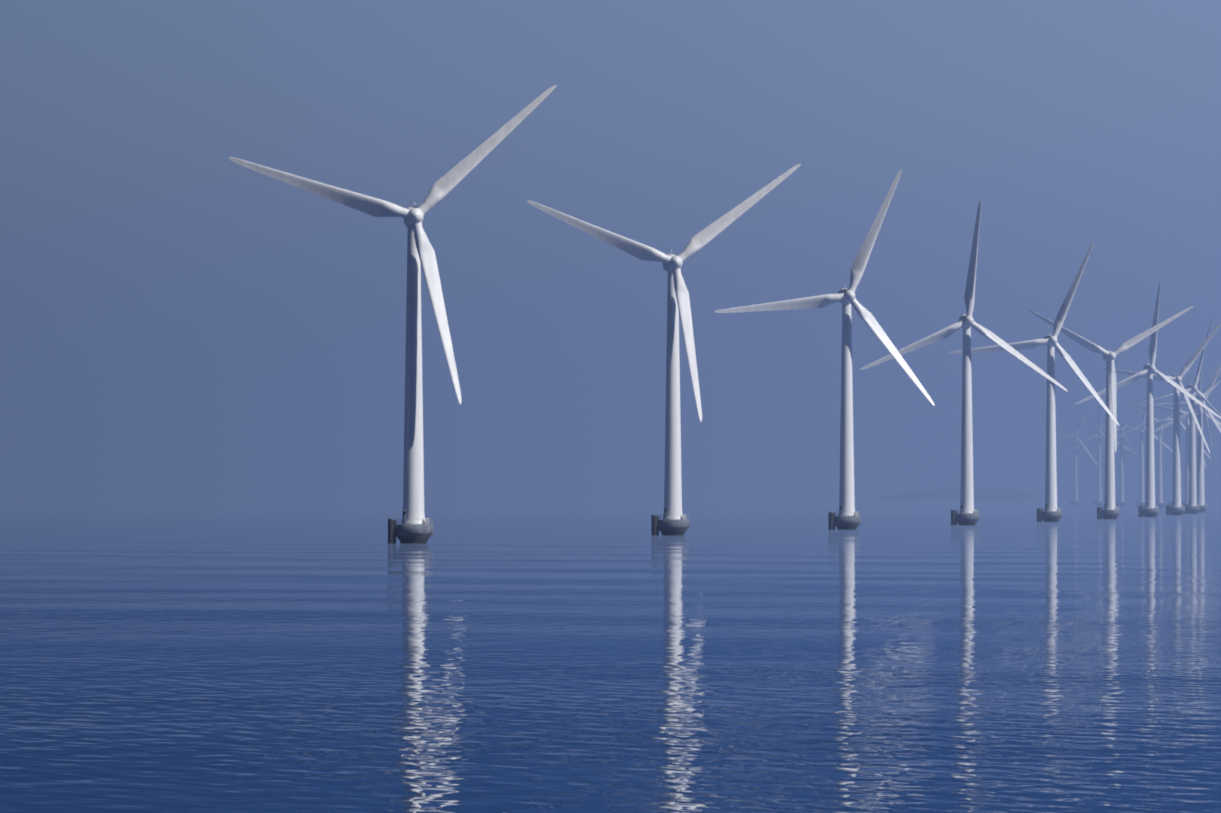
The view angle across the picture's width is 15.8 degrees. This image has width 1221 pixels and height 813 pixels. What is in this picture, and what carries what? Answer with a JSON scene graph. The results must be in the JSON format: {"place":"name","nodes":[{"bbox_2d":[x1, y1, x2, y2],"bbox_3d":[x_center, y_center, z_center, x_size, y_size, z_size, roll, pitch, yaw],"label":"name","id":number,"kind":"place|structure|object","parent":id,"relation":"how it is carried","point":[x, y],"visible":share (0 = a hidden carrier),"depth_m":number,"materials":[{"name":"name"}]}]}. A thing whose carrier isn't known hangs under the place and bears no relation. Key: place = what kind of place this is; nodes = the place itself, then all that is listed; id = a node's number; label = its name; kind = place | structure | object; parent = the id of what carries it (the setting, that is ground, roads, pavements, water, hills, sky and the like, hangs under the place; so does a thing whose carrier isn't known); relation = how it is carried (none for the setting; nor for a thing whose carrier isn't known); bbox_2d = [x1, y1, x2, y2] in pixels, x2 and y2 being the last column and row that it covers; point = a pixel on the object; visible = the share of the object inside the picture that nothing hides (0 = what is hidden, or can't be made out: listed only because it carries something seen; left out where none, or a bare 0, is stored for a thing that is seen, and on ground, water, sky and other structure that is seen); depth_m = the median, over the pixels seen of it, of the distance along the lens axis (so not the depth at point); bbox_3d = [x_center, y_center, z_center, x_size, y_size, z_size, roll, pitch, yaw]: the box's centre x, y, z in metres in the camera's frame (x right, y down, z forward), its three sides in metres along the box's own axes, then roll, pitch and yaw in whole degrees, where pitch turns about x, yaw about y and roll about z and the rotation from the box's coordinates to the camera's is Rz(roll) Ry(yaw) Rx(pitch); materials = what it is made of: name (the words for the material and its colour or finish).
{"place":"outdoors","nodes":[
{"label":"outdoors","id":0,"kind":"place"},
{"bbox_2d":[0,496,1220,812],"bbox_3d":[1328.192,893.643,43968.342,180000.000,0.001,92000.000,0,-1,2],"label":"sea","id":1,"kind":"structure","parent":0,"point":[474,654],"depth_m":257.46,"materials":[{"name":"blue liquid"}]},
{"bbox_2d":[229,85,556,543],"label":"turbine","id":2,"kind":"object","parent":1,"relation":"in","point":[415,527],"visible":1,"depth_m":864.04,"materials":[{"name":"paint"}]},
{"bbox_2d":[527,164,800,535],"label":"turbine","id":3,"kind":"object","parent":1,"relation":"in","point":[674,522],"visible":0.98,"depth_m":1035.99,"materials":[{"name":"paint"}]},
{"bbox_2d":[714,169,934,529],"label":"turbine","id":4,"kind":"object","parent":1,"relation":"in","point":[847,518],"visible":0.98,"depth_m":1208.88,"materials":[{"name":"paint"}]},
{"bbox_2d":[860,201,1067,524],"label":"turbine","id":5,"kind":"object","parent":1,"relation":"in","point":[967,515],"visible":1,"depth_m":1382.63,"materials":[{"name":"paint"}]},
{"bbox_2d":[948,242,1118,521],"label":"turbine","id":6,"kind":"object","parent":1,"relation":"in","point":[1051,513],"visible":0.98,"depth_m":1557.23,"materials":[{"name":"paint"}]},
{"bbox_2d":[1015,415,1075,473],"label":"turbine","id":7,"kind":"object","parent":1,"relation":"in","point":[1045,435],"visible":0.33,"depth_m":4232.47,"materials":[{"name":"paint"}]},
{"bbox_2d":[1036,399,1096,505],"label":"turbine","id":8,"kind":"object","parent":1,"relation":"in","point":[1075,501],"visible":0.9,"depth_m":4055.13,"materials":[{"name":"paint"}]},
{"bbox_2d":[1066,391,1137,505],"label":"turbine","id":9,"kind":"object","parent":1,"relation":"in","point":[1099,500],"visible":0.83,"depth_m":3875.32,"materials":[{"name":"paint"}]},
{"bbox_2d":[1028,306,1192,518],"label":"turbine","id":10,"kind":"object","parent":1,"relation":"in","point":[1111,510],"visible":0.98,"depth_m":1732.35,"materials":[{"name":"paint"}]},
{"bbox_2d":[1081,396,1145,506],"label":"turbine","id":11,"kind":"object","parent":1,"relation":"in","point":[1121,503],"visible":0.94,"depth_m":3695.39,"materials":[{"name":"paint"}]},
{"bbox_2d":[1100,394,1172,506],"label":"turbine","id":12,"kind":"object","parent":1,"relation":"in","point":[1141,502],"visible":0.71,"depth_m":3515.42,"materials":[{"name":"paint"}]},
{"bbox_2d":[1075,282,1220,516],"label":"turbine","id":13,"kind":"object","parent":1,"relation":"in","point":[1150,509],"visible":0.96,"depth_m":1908.69,"materials":[{"name":"paint"}]},
{"bbox_2d":[1118,400,1184,507],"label":"turbine","id":14,"kind":"object","parent":1,"relation":"in","point":[1160,503],"visible":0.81,"depth_m":3335.71,"materials":[{"name":"paint"}]},
{"bbox_2d":[1100,322,1220,514],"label":"turbine","id":15,"kind":"object","parent":1,"relation":"in","point":[1176,508],"visible":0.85,"depth_m":2085.45,"materials":[{"name":"paint"}]},
{"bbox_2d":[1126,369,1210,506],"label":"turbine","id":16,"kind":"object","parent":1,"relation":"in","point":[1167,421],"visible":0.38,"depth_m":3153.78,"materials":[{"name":"paint"}]},
{"bbox_2d":[1128,319,1220,513],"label":"turbine","id":17,"kind":"object","parent":1,"relation":"in","point":[1193,507],"visible":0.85,"depth_m":2262.75,"materials":[{"name":"paint"}]},
{"bbox_2d":[1136,383,1218,505],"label":"turbine","id":18,"kind":"object","parent":1,"relation":"in","point":[1186,456],"visible":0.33,"depth_m":2976.94,"materials":[{"name":"paint"}]},
{"bbox_2d":[1141,363,1220,507],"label":"turbine","id":19,"kind":"object","parent":1,"relation":"in","point":[1210,385],"visible":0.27,"depth_m":2617.72,"materials":[{"name":"paint"}]},
{"bbox_2d":[1154,352,1220,487],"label":"turbine","id":20,"kind":"object","parent":1,"relation":"in","point":[1184,416],"visible":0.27,"depth_m":2797.36,"materials":[{"name":"paint"}]},
{"bbox_2d":[1160,379,1220,511],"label":"turbine","id":21,"kind":"object","parent":1,"relation":"in","point":[1200,490],"visible":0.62,"depth_m":2440.70,"materials":[{"name":"paint"}]},
{"bbox_2d":[0,0,1220,495],"label":"sky","id":22,"kind":"structure","parent":0,"point":[179,317],"materials":[{"name":"blue"}]},
{"bbox_2d":[882,489,1044,499],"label":"distant island","id":23,"kind":"structure","parent":0,"point":[979,494],"depth_m":8898.17,"materials":[{"name":"plant"}]}
]}

